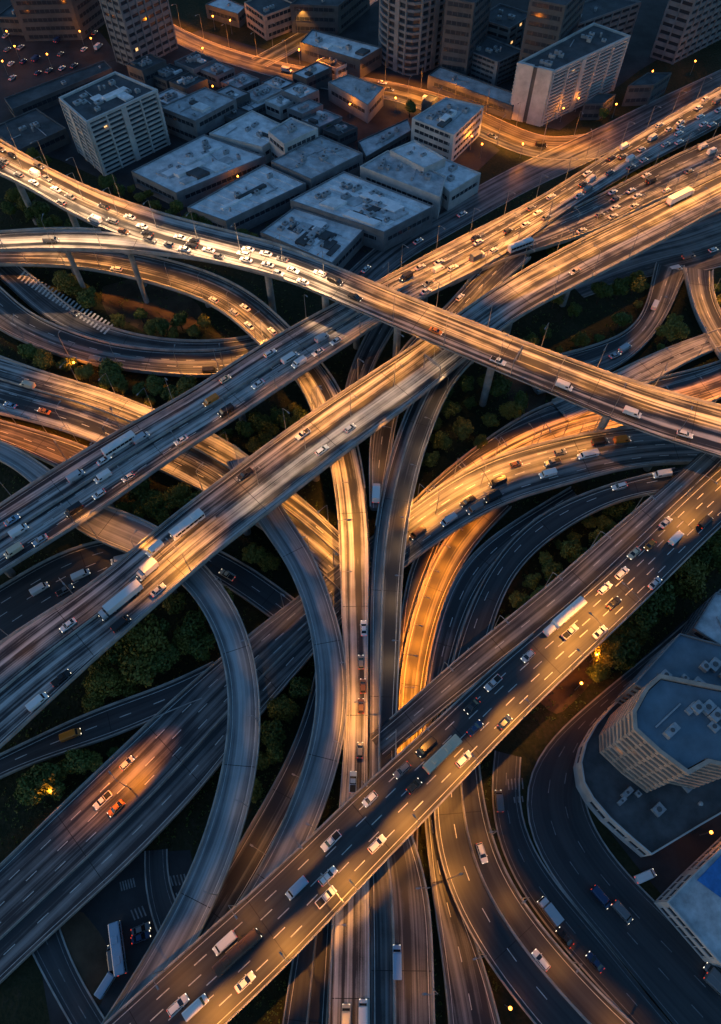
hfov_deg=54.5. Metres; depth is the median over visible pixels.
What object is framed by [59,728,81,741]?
van
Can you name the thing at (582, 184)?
estate car
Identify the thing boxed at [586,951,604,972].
sedan
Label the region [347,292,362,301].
pickup
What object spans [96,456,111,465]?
sedan
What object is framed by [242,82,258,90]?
ribbon window
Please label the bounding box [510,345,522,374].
gantry
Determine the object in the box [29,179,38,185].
sedan
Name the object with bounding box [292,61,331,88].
building
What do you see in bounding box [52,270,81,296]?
tree
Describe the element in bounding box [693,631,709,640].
ribbon window
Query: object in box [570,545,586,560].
tree
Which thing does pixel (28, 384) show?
van
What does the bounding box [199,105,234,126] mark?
ribbon window
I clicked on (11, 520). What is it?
sedan
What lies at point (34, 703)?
van
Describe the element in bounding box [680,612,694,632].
ribbon window
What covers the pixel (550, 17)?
ribbon window
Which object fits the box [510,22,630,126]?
slab block
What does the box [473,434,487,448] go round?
tree
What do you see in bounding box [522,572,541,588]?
tree
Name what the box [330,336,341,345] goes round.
sedan
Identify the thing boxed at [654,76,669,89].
ribbon window
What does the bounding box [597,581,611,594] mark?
estate car
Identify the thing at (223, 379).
hatchback
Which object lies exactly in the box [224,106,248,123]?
building
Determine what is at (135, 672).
tree
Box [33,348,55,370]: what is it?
tree
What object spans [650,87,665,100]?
ribbon window
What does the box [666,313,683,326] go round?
tree
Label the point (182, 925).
ramp
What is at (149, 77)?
ribbon window
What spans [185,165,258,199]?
ribbon window
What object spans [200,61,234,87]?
building
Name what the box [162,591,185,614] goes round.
tree
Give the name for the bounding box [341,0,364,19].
ribbon window
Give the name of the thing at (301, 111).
building
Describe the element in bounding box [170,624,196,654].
tree
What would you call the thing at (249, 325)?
sedan
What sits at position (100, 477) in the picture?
van
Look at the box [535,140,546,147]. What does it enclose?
van
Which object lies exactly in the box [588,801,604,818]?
ribbon window
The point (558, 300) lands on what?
tree
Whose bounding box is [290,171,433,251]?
warehouse
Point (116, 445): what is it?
bus
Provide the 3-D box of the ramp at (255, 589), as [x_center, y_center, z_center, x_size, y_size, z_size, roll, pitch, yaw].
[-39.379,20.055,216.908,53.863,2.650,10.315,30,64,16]
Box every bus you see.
[100,430,135,456]
[108,921,127,976]
[169,508,204,540]
[212,928,261,977]
[422,734,461,774]
[507,236,533,252]
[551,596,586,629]
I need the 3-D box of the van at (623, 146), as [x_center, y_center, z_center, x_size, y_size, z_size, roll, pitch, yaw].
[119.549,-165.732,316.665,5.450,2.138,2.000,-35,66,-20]
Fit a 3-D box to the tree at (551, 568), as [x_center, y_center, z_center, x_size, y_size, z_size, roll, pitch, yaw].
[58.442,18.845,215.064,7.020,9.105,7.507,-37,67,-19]
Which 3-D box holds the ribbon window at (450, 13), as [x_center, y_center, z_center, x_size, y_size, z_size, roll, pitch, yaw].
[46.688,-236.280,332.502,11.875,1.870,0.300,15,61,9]
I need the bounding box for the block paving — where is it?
[288,0,668,129]
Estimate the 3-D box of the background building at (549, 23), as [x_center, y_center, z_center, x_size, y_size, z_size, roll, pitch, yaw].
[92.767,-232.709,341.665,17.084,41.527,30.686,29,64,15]
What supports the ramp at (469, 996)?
on the ground at (528, 738)
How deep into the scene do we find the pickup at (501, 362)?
225.35 m
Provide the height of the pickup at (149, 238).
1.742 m
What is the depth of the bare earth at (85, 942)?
169.68 m
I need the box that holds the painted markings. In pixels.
[119,778,523,919]
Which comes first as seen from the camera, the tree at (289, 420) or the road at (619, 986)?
the road at (619, 986)
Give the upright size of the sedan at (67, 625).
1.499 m
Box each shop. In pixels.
[205,0,245,27]
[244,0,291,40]
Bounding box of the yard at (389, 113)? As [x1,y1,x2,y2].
[0,30,498,270]
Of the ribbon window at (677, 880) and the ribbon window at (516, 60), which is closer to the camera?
the ribbon window at (677, 880)
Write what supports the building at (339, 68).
on the yard at (389, 113)
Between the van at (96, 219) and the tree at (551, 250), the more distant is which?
the tree at (551, 250)
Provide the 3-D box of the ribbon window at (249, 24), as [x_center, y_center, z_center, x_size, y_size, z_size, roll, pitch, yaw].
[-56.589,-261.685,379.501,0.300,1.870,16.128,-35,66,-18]
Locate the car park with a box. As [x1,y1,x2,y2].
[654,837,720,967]
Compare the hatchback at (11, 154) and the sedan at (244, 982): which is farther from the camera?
the hatchback at (11, 154)
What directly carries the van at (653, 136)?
on the highway at (38, 507)
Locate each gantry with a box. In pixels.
[320,873,344,902]
[423,354,440,377]
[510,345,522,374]
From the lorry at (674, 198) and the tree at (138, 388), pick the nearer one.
the tree at (138, 388)
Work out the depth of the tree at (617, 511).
223.53 m
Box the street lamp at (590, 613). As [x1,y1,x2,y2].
[589,612,608,646]
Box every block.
[58,71,170,175]
[411,97,483,160]
[470,36,520,85]
[487,3,526,48]
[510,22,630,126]
[577,0,640,46]
[614,633,720,710]
[680,592,720,643]
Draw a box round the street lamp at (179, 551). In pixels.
[165,538,190,571]
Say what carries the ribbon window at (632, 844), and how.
in the podium
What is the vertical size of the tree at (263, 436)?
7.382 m
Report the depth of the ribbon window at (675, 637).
182.86 m
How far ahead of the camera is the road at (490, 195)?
320.93 m
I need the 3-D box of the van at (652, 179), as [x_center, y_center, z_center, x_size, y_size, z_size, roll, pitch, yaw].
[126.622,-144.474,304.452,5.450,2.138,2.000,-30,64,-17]
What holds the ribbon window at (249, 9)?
in the building at (261, 15)
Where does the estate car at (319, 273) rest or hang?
on the flyover
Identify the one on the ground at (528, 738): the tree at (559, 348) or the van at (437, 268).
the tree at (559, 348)
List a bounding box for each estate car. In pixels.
[33,161,43,168]
[106,218,118,224]
[110,266,122,271]
[166,993,188,1016]
[184,242,197,248]
[236,250,249,256]
[263,349,276,357]
[313,270,325,276]
[315,445,328,455]
[368,834,385,853]
[393,761,410,778]
[447,264,457,270]
[455,750,471,767]
[476,842,487,863]
[531,949,550,971]
[546,194,555,199]
[578,181,587,187]
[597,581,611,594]
[605,169,613,175]
[607,155,615,160]
[611,482,627,490]
[615,566,628,579]
[655,122,663,127]
[674,130,682,135]
[674,139,683,144]
[677,429,692,438]
[696,114,704,119]
[707,122,715,127]
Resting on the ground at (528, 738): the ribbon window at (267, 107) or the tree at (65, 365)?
the tree at (65, 365)
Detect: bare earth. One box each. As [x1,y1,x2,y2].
[60,911,107,1005]
[102,279,207,332]
[504,375,545,418]
[540,647,606,713]
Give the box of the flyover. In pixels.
[0,139,720,457]
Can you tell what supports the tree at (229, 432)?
on the ground at (528, 738)
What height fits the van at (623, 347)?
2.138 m
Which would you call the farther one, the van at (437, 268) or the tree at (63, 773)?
the van at (437, 268)
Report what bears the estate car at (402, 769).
on the highway at (272, 913)
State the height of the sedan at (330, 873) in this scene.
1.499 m
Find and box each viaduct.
[0,252,370,1023]
[0,427,700,983]
[345,323,393,388]
[368,359,472,1023]
[369,243,530,510]
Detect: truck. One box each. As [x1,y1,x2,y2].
[136,557,158,580]
[372,483,379,502]
[392,945,401,979]
[469,250,484,261]
[537,896,563,926]
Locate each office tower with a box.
[99,0,177,65]
[650,0,720,64]
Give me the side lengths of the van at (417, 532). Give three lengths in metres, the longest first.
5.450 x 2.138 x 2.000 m
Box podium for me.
[573,702,720,856]
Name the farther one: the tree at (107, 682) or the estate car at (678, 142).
the estate car at (678, 142)
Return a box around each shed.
[4,60,112,116]
[358,118,410,163]
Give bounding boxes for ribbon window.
[0,19,18,23]
[3,28,22,32]
[15,0,66,5]
[19,9,69,13]
[22,17,71,22]
[22,75,105,112]
[25,26,75,30]
[25,135,65,153]
[28,34,77,38]
[77,0,91,10]
[79,1,99,18]
[82,9,101,26]
[84,17,104,35]
[129,72,142,80]
[136,179,173,199]
[146,71,157,80]
[153,78,165,86]
[164,112,193,127]
[166,124,195,138]
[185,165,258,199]
[198,217,223,227]
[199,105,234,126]
[200,73,216,82]
[205,123,224,135]
[208,9,236,21]
[219,72,233,82]
[234,193,300,228]
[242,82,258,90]
[246,6,262,20]
[247,14,263,28]
[248,22,264,36]
[255,107,265,113]
[266,105,279,114]
[267,9,290,20]
[268,17,290,28]
[268,25,291,36]
[270,138,283,151]
[287,134,315,151]
[288,113,301,120]
[294,7,334,12]
[294,17,334,21]
[295,26,334,31]
[305,50,354,68]
[309,74,329,85]
[316,163,359,185]
[324,134,336,141]
[331,90,364,113]
[336,237,361,265]
[338,67,347,74]
[340,0,352,10]
[340,132,356,142]
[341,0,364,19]
[341,5,367,29]
[362,55,380,68]
[363,233,376,240]
[366,177,431,204]
[369,95,382,113]
[370,136,408,159]
[387,216,429,241]
[413,136,448,153]
[414,121,449,138]
[414,128,449,146]
[434,82,504,111]
[442,56,464,62]
[442,64,463,71]
[443,47,465,54]
[444,38,467,45]
[445,29,468,36]
[446,20,469,27]
[447,1,471,8]
[447,11,470,18]
[451,182,476,201]
[453,133,477,159]
[454,126,478,152]
[455,118,479,144]
[456,111,481,137]
[470,34,485,52]
[470,73,490,83]
[471,25,486,44]
[471,64,492,74]
[471,69,491,79]
[472,16,487,35]
[472,58,493,69]
[473,8,489,26]
[473,53,494,64]
[474,0,490,17]
[475,0,483,7]
[496,73,515,84]
[497,69,515,79]
[498,64,516,74]
[499,53,519,64]
[499,58,518,69]
[523,48,537,54]
[524,39,549,47]
[526,30,555,40]
[528,21,557,30]
[529,11,559,21]
[531,1,562,11]
[560,13,580,38]
[562,4,582,29]
[564,0,582,19]
[565,23,577,36]
[566,0,575,10]
[576,745,582,763]
[581,114,597,117]
[581,727,592,743]
[584,105,600,109]
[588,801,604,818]
[602,97,613,108]
[606,821,626,838]
[618,654,655,695]
[622,650,659,692]
[624,98,646,102]
[626,647,663,688]
[627,840,645,855]
[628,88,650,92]
[630,644,667,685]
[634,637,675,682]
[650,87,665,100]
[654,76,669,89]
[657,875,684,899]
[659,907,705,957]
[664,874,691,899]
[666,906,713,958]
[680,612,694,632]
[682,607,700,633]
[685,601,706,633]
[686,837,720,869]
[691,596,712,628]
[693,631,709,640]
[694,843,720,868]
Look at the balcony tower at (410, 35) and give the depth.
348.46 m
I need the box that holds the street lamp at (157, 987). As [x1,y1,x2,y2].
[150,970,164,989]
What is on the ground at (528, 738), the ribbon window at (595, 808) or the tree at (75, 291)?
the tree at (75, 291)
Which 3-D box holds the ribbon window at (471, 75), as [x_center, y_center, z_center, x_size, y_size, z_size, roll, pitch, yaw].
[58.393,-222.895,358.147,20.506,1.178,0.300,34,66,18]
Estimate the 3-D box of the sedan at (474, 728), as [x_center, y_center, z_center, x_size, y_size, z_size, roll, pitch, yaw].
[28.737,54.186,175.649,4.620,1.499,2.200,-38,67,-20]
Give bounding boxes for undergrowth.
[0,191,717,1023]
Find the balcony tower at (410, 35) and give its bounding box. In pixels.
[378,0,445,75]
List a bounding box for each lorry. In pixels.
[98,579,142,620]
[666,186,694,205]
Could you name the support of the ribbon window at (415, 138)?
in the office block at (446, 127)
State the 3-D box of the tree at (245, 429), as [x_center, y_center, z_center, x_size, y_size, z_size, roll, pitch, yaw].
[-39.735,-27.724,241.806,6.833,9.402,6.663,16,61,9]
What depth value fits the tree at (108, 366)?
249.80 m
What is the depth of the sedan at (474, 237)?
280.31 m
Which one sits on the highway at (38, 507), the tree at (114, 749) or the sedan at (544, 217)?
the sedan at (544, 217)
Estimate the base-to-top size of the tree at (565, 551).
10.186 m
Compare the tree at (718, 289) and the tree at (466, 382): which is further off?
the tree at (718, 289)
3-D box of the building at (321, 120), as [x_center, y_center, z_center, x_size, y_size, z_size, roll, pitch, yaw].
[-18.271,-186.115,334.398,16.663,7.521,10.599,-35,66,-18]
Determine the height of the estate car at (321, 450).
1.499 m
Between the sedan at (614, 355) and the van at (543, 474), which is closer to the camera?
the van at (543, 474)
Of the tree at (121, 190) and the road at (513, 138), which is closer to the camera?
the tree at (121, 190)
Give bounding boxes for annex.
[390,140,445,172]
[436,159,480,210]
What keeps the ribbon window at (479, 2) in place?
in the background building at (465, 26)
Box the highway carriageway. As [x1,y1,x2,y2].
[449,134,720,286]
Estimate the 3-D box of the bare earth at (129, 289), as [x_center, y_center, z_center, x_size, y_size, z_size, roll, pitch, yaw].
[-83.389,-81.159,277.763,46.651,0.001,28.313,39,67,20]
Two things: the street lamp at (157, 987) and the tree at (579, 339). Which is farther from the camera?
the tree at (579, 339)
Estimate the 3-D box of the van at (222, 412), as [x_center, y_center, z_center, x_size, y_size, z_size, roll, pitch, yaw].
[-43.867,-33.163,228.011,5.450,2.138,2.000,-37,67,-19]
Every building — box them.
[0,4,23,35]
[10,0,104,41]
[126,53,166,86]
[153,63,187,89]
[158,87,187,104]
[169,72,208,93]
[174,51,215,75]
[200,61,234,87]
[217,85,250,106]
[221,72,259,90]
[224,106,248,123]
[241,98,268,114]
[247,83,281,103]
[261,75,294,88]
[265,93,293,119]
[281,82,319,103]
[287,99,322,120]
[290,0,369,34]
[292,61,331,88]
[302,109,341,135]
[317,57,347,78]
[323,120,357,144]
[421,94,437,111]
[427,66,513,119]
[440,0,491,75]
[518,0,584,61]
[580,93,615,119]
[622,72,671,105]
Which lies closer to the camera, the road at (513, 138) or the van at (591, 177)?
the van at (591, 177)
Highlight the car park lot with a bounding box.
[0,0,115,99]
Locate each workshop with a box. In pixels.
[162,87,237,140]
[209,110,279,163]
[268,117,317,159]
[328,74,383,122]
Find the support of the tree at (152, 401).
on the ground at (528, 738)
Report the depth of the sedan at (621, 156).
312.45 m
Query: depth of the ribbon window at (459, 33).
339.54 m
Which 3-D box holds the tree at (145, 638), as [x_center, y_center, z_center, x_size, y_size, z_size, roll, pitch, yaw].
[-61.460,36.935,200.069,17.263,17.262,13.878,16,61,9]
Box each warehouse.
[131,134,265,206]
[187,164,306,230]
[260,207,363,267]
[271,135,362,190]
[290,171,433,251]
[360,150,445,218]
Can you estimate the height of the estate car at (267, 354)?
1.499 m
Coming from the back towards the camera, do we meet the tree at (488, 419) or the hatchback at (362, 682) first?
the tree at (488, 419)
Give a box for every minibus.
[94,970,116,998]
[281,351,298,364]
[577,448,599,459]
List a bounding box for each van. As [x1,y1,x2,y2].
[4,541,23,558]
[7,523,28,538]
[20,380,35,388]
[25,692,48,711]
[28,167,40,176]
[29,582,49,595]
[30,54,39,61]
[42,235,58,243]
[52,36,60,42]
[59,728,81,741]
[65,469,84,482]
[65,501,82,516]
[70,569,89,581]
[88,214,101,223]
[88,355,103,363]
[93,42,101,49]
[94,468,111,483]
[106,945,112,970]
[109,615,130,632]
[111,554,124,564]
[132,432,149,444]
[146,539,163,556]
[181,993,208,1021]
[202,366,217,373]
[203,393,218,406]
[213,930,237,955]
[218,403,233,416]
[281,65,291,72]
[285,876,308,899]
[291,355,306,368]
[314,332,329,342]
[327,274,342,285]
[341,1004,350,1023]
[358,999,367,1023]
[399,270,412,280]
[410,524,425,539]
[416,736,436,756]
[431,264,444,273]
[440,512,457,526]
[466,500,483,514]
[484,489,501,502]
[489,475,506,487]
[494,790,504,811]
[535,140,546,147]
[539,467,556,478]
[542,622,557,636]
[555,378,572,391]
[582,184,592,192]
[586,174,596,182]
[590,885,611,908]
[591,437,608,446]
[611,900,632,923]
[613,435,630,443]
[618,343,631,352]
[619,142,629,149]
[622,405,640,418]
[625,154,634,162]
[634,868,655,883]
[645,176,656,184]
[647,133,657,140]
[651,299,659,310]
[653,468,672,478]
[668,530,683,545]
[670,264,681,270]
[681,252,694,259]
[697,142,708,149]
[697,515,712,529]
[703,962,720,983]
[703,972,720,995]
[706,147,716,154]
[712,96,720,103]
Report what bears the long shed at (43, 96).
on the yard at (389, 113)
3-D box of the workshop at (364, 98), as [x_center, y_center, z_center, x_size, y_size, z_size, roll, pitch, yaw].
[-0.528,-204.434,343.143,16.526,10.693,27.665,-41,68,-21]
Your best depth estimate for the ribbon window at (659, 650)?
191.09 m
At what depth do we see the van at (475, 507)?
218.41 m
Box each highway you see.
[0,87,720,577]
[0,172,720,748]
[0,355,370,589]
[104,465,720,1023]
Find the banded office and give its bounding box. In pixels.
[599,674,720,792]
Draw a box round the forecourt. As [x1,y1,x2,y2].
[607,588,720,893]
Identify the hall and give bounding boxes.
[0,108,70,156]
[300,29,381,77]
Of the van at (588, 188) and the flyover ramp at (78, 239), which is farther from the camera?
the van at (588, 188)
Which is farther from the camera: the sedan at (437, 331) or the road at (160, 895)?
the sedan at (437, 331)
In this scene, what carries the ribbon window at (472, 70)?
in the office block at (494, 61)
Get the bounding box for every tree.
[0,201,16,218]
[4,187,20,202]
[13,776,44,805]
[15,196,25,210]
[17,343,37,361]
[21,762,60,793]
[23,201,50,219]
[25,147,39,159]
[26,192,35,200]
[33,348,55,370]
[36,217,54,227]
[38,155,51,164]
[41,778,65,800]
[50,214,62,226]
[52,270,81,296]
[55,357,77,374]
[57,758,68,780]
[62,748,93,773]
[64,218,79,226]
[72,284,89,296]
[74,363,93,382]
[76,286,97,311]
[81,690,104,712]
[83,666,130,699]
[87,750,102,771]
[88,653,111,675]
[98,175,111,192]
[98,357,124,386]
[98,379,109,390]
[104,640,127,666]
[106,174,116,185]
[106,746,118,756]
[109,312,125,328]
[112,379,128,395]
[113,183,125,198]
[115,502,132,513]
[115,618,171,661]
[117,648,156,687]
[119,684,140,697]
[127,184,134,194]
[128,479,151,500]
[129,494,161,518]
[132,381,145,398]
[133,192,145,205]
[133,307,147,322]
[140,489,165,511]
[142,643,180,673]
[143,189,153,200]
[143,319,154,335]
[144,396,155,407]
[145,373,164,396]
[145,613,170,636]
[148,199,161,209]
[149,317,169,336]
[153,506,169,524]
[160,384,176,399]
[162,482,191,510]
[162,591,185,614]
[165,209,175,214]
[167,326,178,338]
[167,382,194,401]
[169,199,183,215]
[170,310,188,330]
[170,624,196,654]
[177,375,196,386]
[179,610,207,640]
[182,212,198,221]
[182,490,202,506]
[186,324,200,338]
[187,631,215,661]
[196,586,233,613]
[197,313,210,330]
[198,216,212,224]
[218,428,233,441]
[235,420,254,440]
[236,228,248,233]
[242,542,265,564]
[245,436,260,452]
[247,412,274,433]
[251,776,263,802]
[257,432,272,445]
[257,552,280,571]
[257,751,270,770]
[260,718,286,746]
[263,423,279,437]
[266,738,284,764]
[267,693,299,722]
[270,407,288,426]
[280,415,295,428]
[288,402,301,412]
[288,676,311,699]
[292,405,308,421]
[405,100,416,116]
[421,451,439,469]
[430,430,452,449]
[433,418,441,432]
[441,400,461,420]
[446,387,454,399]
[452,416,473,440]
[458,374,473,393]
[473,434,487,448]
[476,374,485,386]
[481,412,499,429]
[489,376,512,400]
[499,401,524,419]
[509,590,528,608]
[513,390,528,409]
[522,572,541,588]
[524,332,539,344]
[529,585,543,597]
[538,552,553,565]
[539,324,551,340]
[541,559,562,581]
[546,247,556,254]
[551,295,563,308]
[556,345,563,352]
[557,242,570,249]
[560,539,583,562]
[567,301,582,318]
[567,531,581,540]
[570,332,590,348]
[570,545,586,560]
[581,515,595,528]
[585,658,611,682]
[588,527,607,544]
[590,281,612,303]
[591,634,624,671]
[593,515,616,530]
[594,334,605,342]
[599,108,609,120]
[602,504,623,520]
[609,633,640,670]
[611,276,630,298]
[611,311,632,330]
[615,500,635,514]
[615,625,650,645]
[621,616,638,638]
[625,595,661,632]
[626,270,647,294]
[627,171,636,178]
[633,300,642,310]
[634,169,643,173]
[643,164,650,169]
[644,586,676,616]
[651,159,658,165]
[655,319,690,343]
[656,343,664,349]
[658,578,673,599]
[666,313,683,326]
[668,577,685,596]
[669,558,706,602]
[670,575,680,582]
[681,554,709,585]
[691,541,713,566]
[704,530,720,550]
[705,533,720,567]
[714,282,720,291]
[716,294,720,305]
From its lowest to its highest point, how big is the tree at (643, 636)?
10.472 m
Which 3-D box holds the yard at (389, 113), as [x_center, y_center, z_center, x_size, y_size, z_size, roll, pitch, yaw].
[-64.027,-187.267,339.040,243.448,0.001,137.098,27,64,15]
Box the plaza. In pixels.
[42,850,191,1023]
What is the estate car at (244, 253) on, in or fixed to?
on the flyover
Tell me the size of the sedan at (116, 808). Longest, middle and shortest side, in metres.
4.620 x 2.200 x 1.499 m
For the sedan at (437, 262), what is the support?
on the highway at (38, 507)
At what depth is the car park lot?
369.37 m
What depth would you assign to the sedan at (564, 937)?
169.70 m
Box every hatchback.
[7,151,16,158]
[14,171,23,177]
[56,199,66,205]
[69,309,78,316]
[92,488,105,498]
[119,756,134,770]
[121,471,134,481]
[163,241,173,247]
[188,238,199,243]
[209,296,218,303]
[213,252,224,259]
[219,375,230,383]
[229,309,238,315]
[267,327,276,334]
[272,269,283,275]
[344,423,355,432]
[356,742,363,757]
[357,655,364,668]
[358,698,363,713]
[359,679,366,693]
[362,791,377,806]
[406,778,421,793]
[455,293,463,300]
[489,247,497,253]
[497,715,511,729]
[503,227,511,233]
[509,460,521,468]
[521,649,534,662]
[527,205,534,210]
[553,448,566,455]
[595,212,603,217]
[611,195,619,201]
[640,157,647,162]
[644,539,656,550]
[662,187,670,193]
[708,247,717,252]
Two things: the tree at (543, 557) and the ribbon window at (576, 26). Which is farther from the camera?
the ribbon window at (576, 26)
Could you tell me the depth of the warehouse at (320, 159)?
310.19 m
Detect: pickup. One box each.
[50,669,70,686]
[55,583,73,596]
[93,790,112,809]
[142,235,156,242]
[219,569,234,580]
[237,467,252,480]
[295,427,310,439]
[315,885,336,908]
[320,830,341,851]
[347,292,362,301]
[349,771,356,792]
[460,495,475,506]
[484,674,501,691]
[490,356,505,365]
[544,457,561,466]
[561,624,578,639]
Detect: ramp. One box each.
[0,227,283,303]
[0,266,253,349]
[0,286,258,377]
[0,419,86,466]
[0,440,260,1023]
[0,541,125,640]
[0,661,213,778]
[199,674,315,936]
[205,551,294,617]
[226,456,347,902]
[282,828,331,1023]
[369,452,720,756]
[397,505,511,849]
[399,542,439,669]
[412,360,720,504]
[421,486,576,1023]
[433,466,684,1023]
[532,262,683,394]
[552,328,720,422]
[682,265,720,359]
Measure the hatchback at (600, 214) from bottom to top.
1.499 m
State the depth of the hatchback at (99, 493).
211.97 m
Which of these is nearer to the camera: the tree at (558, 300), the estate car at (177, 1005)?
the estate car at (177, 1005)
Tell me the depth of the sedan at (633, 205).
294.94 m
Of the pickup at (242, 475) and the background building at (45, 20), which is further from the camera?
the background building at (45, 20)
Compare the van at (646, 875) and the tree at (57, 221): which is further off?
the tree at (57, 221)
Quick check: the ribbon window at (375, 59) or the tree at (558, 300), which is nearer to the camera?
the tree at (558, 300)
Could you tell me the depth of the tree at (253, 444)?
236.79 m
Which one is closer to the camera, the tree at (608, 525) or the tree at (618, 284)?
the tree at (608, 525)
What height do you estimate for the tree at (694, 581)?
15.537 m
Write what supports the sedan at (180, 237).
on the flyover
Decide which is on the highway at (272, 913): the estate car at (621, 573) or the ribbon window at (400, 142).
the estate car at (621, 573)
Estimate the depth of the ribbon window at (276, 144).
313.60 m
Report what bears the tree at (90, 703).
on the ground at (528, 738)
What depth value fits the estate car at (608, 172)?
305.88 m
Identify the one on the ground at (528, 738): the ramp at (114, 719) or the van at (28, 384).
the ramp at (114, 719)
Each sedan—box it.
[0,158,8,164]
[3,402,16,408]
[4,514,19,525]
[8,75,15,80]
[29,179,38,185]
[32,533,47,545]
[37,408,50,414]
[40,174,51,181]
[50,186,60,192]
[59,617,76,632]
[65,193,75,199]
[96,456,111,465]
[98,203,109,209]
[107,799,124,816]
[117,227,129,234]
[124,214,135,220]
[131,922,150,935]
[131,930,150,943]
[136,223,148,229]
[141,230,153,235]
[150,583,165,596]
[174,234,185,240]
[174,435,187,445]
[178,245,190,252]
[202,246,214,253]
[234,971,255,992]
[239,257,252,263]
[240,303,250,311]
[241,246,254,252]
[244,321,254,329]
[251,379,264,388]
[259,250,272,256]
[261,261,273,268]
[275,256,288,262]
[286,266,299,273]
[296,278,309,285]
[312,348,323,356]
[318,865,337,886]
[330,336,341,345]
[360,620,367,635]
[361,265,370,272]
[378,80,386,84]
[384,87,393,91]
[413,238,422,244]
[414,264,425,270]
[420,288,431,294]
[422,279,433,286]
[429,327,442,335]
[433,259,443,265]
[457,211,466,217]
[464,698,479,713]
[467,720,482,736]
[470,234,480,240]
[473,239,482,245]
[487,133,496,138]
[520,221,529,227]
[533,210,542,215]
[541,214,550,220]
[556,927,573,947]
[569,267,580,274]
[574,193,583,198]
[576,227,586,233]
[583,170,591,176]
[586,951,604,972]
[592,625,607,638]
[606,596,620,609]
[608,189,617,195]
[608,213,617,219]
[609,351,620,358]
[610,204,619,210]
[618,153,626,159]
[626,164,634,169]
[626,187,635,193]
[627,547,640,559]
[629,203,638,208]
[632,193,641,198]
[641,172,650,177]
[648,576,661,589]
[659,516,671,528]
[675,125,683,129]
[684,169,693,174]
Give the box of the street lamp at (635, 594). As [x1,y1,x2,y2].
[621,582,641,616]
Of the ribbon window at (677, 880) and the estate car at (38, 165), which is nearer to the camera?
the ribbon window at (677, 880)
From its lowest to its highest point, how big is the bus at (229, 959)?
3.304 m
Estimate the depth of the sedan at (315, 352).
241.23 m
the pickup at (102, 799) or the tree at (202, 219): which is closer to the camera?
the pickup at (102, 799)
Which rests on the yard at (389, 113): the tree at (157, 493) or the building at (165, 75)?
the building at (165, 75)
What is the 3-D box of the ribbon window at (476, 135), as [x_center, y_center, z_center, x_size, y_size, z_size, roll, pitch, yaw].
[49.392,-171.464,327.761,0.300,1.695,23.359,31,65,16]
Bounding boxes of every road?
[32,928,104,1023]
[144,849,174,931]
[173,24,600,159]
[251,0,377,66]
[349,69,720,281]
[492,751,672,1023]
[527,589,720,1023]
[575,210,720,297]
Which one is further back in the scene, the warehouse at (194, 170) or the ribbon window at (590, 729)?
the warehouse at (194, 170)
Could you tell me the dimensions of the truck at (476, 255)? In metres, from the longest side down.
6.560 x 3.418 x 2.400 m
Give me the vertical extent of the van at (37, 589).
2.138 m
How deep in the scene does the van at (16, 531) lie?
204.95 m
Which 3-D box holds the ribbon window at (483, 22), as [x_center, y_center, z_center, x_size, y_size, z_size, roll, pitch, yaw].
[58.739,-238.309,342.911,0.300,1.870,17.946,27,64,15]
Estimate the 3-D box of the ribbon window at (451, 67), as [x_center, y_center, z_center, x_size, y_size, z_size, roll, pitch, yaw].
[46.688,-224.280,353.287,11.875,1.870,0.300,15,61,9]
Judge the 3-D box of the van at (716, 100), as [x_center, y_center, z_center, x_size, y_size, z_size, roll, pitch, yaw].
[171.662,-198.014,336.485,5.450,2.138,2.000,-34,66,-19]
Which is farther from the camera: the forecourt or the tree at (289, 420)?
the tree at (289, 420)
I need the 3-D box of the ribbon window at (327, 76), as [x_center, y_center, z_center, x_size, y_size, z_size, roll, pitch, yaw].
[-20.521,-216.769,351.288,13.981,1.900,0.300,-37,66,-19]
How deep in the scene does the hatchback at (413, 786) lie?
168.25 m
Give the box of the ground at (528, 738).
[0,0,720,1023]
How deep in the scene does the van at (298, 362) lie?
237.88 m
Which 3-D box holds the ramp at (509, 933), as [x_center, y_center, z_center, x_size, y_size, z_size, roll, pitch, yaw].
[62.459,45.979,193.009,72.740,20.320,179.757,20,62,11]
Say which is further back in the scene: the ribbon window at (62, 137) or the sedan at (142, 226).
the ribbon window at (62, 137)

